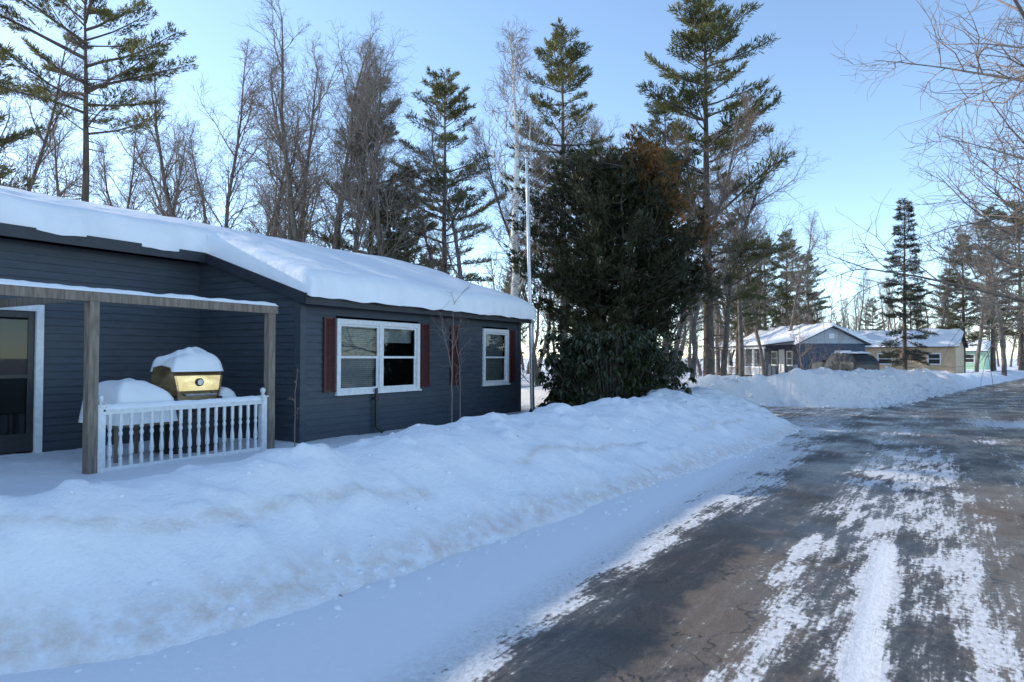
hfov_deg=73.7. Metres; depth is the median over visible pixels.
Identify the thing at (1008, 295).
bare tree
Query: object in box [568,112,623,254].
bare tree
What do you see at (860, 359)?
parked car
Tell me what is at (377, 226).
bare tree
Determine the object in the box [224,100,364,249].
bare tree
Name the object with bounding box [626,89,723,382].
pine tree
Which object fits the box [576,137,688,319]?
bare tree
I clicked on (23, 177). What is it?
pine tree
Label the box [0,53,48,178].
pine tree
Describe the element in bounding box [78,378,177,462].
snow covered patio table
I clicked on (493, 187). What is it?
bare tree
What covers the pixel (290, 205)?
bare tree
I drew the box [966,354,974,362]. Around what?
windows
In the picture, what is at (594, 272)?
cedar tree
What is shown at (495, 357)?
window
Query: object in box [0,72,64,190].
bare tree
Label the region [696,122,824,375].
bare tree
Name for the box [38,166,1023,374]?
distant tree line
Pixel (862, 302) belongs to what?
bare tree
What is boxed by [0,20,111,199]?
bare tree
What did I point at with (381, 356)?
double window
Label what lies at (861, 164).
sky
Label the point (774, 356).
windows
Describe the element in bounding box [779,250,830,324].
pine tree
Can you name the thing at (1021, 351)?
pine tree
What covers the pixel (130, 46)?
pine tree
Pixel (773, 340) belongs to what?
porch snow
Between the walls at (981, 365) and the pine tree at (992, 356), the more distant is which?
the walls at (981, 365)
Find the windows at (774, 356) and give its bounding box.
[746,351,850,365]
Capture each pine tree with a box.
[0,0,39,190]
[0,0,198,201]
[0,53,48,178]
[303,72,434,263]
[362,181,418,260]
[375,160,448,267]
[391,65,506,283]
[500,16,630,384]
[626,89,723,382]
[635,0,796,375]
[714,207,764,374]
[741,232,802,331]
[761,228,826,325]
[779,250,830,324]
[922,270,972,328]
[923,228,989,372]
[951,204,1023,370]
[976,194,1023,370]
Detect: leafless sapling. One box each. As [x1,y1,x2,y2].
[289,368,302,446]
[429,279,472,422]
[438,317,472,417]
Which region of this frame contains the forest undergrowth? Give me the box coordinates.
[498,271,845,386]
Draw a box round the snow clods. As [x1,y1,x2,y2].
[7,366,975,672]
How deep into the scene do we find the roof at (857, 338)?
47.88 m
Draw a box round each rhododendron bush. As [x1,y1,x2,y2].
[529,321,697,411]
[549,327,651,403]
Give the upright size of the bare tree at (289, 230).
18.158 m
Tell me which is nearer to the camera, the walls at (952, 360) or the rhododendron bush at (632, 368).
the rhododendron bush at (632, 368)
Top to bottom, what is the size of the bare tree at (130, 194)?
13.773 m
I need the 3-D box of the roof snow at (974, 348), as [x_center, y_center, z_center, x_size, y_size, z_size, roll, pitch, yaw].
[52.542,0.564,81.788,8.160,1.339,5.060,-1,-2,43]
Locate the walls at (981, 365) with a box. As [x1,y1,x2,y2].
[966,351,989,369]
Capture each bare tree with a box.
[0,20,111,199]
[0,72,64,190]
[3,97,114,204]
[62,130,156,212]
[90,112,173,212]
[94,41,219,222]
[117,119,252,227]
[119,111,247,228]
[162,37,296,231]
[187,26,365,244]
[204,40,342,239]
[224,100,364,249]
[231,0,403,248]
[232,130,340,246]
[238,28,447,253]
[286,36,407,249]
[309,35,445,259]
[319,75,416,261]
[388,109,497,280]
[388,153,464,273]
[455,118,541,385]
[501,101,586,296]
[550,131,639,315]
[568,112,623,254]
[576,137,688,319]
[577,112,625,244]
[648,116,738,383]
[677,87,778,380]
[679,145,778,376]
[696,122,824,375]
[723,168,784,375]
[764,0,1023,405]
[772,209,837,330]
[845,266,882,330]
[874,0,1023,395]
[874,273,912,329]
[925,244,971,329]
[945,200,1022,375]
[964,220,1023,371]
[991,227,1023,347]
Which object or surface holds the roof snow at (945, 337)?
on the walls at (952, 360)
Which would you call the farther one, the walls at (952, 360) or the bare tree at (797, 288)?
the walls at (952, 360)
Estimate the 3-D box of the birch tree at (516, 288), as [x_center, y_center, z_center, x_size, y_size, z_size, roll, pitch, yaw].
[0.542,-5.160,25.051,4.867,14.767,5.837,-1,-2,34]
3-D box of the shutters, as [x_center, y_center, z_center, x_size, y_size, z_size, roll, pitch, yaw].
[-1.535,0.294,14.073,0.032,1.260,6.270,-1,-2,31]
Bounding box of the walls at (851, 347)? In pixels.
[746,343,864,374]
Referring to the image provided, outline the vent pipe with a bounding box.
[372,388,383,432]
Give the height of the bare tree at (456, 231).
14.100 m
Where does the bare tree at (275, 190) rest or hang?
on the snow ground
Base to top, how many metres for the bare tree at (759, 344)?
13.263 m
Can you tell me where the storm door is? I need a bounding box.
[0,305,44,453]
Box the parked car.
[812,351,879,370]
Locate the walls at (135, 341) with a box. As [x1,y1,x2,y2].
[0,238,517,451]
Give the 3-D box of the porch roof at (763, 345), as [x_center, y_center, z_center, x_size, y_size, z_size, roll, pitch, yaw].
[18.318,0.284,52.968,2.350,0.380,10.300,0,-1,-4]
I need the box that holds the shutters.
[323,317,514,392]
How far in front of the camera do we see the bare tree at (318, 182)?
33.30 m
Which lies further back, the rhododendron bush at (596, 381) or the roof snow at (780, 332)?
the roof snow at (780, 332)
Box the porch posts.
[714,346,784,375]
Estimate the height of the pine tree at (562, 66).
18.138 m
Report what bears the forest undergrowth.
on the snow ground
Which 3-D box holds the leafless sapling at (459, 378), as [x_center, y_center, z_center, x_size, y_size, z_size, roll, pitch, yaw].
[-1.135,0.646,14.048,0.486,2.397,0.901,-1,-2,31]
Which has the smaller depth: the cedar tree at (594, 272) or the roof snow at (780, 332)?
the cedar tree at (594, 272)
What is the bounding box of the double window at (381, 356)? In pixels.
[335,318,421,395]
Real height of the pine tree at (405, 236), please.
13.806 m
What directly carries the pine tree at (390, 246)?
on the snow ground
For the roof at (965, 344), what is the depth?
58.85 m
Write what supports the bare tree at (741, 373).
on the snow ground
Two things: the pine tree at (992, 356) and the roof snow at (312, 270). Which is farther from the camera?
the pine tree at (992, 356)
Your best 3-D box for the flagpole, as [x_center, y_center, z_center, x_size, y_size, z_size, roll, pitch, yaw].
[0.451,-1.344,17.410,0.295,6.941,0.126,-1,-2,31]
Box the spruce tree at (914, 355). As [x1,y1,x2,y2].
[875,198,938,369]
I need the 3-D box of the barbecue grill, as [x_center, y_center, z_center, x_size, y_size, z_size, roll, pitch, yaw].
[-4.822,0.964,10.165,0.664,1.769,1.440,-1,-2,31]
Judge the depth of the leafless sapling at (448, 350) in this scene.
13.73 m
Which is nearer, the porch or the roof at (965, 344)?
the porch
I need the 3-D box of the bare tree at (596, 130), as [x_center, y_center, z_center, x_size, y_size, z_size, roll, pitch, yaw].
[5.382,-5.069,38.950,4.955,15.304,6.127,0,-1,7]
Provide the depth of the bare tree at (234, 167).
31.45 m
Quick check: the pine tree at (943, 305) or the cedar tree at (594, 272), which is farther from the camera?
the pine tree at (943, 305)
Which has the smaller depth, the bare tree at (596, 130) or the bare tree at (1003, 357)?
the bare tree at (596, 130)
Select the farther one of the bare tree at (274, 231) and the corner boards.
the bare tree at (274, 231)
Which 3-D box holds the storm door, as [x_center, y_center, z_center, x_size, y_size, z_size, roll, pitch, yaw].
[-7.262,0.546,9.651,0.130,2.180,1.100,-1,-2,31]
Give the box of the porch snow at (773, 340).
[714,337,794,346]
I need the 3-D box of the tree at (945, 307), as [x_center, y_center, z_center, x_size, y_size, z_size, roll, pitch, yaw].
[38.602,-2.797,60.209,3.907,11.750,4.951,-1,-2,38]
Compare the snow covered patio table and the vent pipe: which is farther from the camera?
the vent pipe
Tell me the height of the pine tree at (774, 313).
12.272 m
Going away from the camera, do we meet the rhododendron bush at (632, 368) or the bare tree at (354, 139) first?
the rhododendron bush at (632, 368)
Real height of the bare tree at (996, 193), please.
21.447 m
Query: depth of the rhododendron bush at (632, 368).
14.89 m
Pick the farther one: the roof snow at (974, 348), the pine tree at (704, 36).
the roof snow at (974, 348)
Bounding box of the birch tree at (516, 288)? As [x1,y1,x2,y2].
[456,17,580,300]
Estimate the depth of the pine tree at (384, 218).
34.53 m
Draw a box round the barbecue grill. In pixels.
[150,347,235,453]
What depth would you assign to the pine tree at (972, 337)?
59.80 m
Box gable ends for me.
[802,328,864,343]
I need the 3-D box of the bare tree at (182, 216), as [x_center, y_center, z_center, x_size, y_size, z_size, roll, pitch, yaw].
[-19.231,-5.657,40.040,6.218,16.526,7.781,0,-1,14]
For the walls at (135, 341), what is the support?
on the snow ground
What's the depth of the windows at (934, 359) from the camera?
57.37 m
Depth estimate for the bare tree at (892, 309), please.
67.60 m
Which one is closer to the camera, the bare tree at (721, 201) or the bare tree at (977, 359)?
the bare tree at (721, 201)
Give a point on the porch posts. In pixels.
(754, 370)
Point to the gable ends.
(820, 338)
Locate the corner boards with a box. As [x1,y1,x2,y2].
[294,300,520,443]
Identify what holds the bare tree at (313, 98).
on the snow ground
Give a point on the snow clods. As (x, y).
(869, 404)
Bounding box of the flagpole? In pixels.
[524,154,534,409]
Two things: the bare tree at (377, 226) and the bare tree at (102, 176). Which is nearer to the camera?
the bare tree at (377, 226)
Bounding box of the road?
[0,378,1023,681]
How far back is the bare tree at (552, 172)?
36.26 m
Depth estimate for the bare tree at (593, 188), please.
29.02 m
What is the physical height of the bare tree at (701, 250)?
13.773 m
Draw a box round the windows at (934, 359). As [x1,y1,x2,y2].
[877,353,940,364]
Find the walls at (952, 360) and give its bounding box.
[865,346,963,373]
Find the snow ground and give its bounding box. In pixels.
[0,358,1023,675]
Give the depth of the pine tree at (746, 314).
42.84 m
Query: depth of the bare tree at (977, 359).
53.79 m
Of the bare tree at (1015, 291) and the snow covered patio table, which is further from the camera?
the bare tree at (1015, 291)
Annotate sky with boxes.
[0,0,1023,358]
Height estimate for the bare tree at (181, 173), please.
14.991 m
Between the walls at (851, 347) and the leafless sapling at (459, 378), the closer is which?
the leafless sapling at (459, 378)
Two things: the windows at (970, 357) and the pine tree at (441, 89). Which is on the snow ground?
the pine tree at (441, 89)
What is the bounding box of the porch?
[0,279,277,473]
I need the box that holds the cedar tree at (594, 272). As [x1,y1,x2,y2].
[501,123,731,350]
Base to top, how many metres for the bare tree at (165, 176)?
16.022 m
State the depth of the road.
4.75 m
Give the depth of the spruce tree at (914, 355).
33.85 m
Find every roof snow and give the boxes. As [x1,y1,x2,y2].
[0,185,535,319]
[743,321,868,344]
[854,328,968,346]
[966,340,990,350]
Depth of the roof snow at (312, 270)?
11.78 m
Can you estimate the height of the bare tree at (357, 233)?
16.730 m
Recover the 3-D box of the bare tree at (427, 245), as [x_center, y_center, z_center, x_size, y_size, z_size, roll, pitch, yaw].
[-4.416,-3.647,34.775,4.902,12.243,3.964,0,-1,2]
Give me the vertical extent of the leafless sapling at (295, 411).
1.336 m
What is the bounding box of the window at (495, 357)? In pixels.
[482,328,509,385]
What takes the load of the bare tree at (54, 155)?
on the snow ground
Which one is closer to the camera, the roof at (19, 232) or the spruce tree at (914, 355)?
the roof at (19, 232)
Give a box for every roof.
[0,223,531,323]
[719,341,793,347]
[750,326,871,346]
[865,333,967,347]

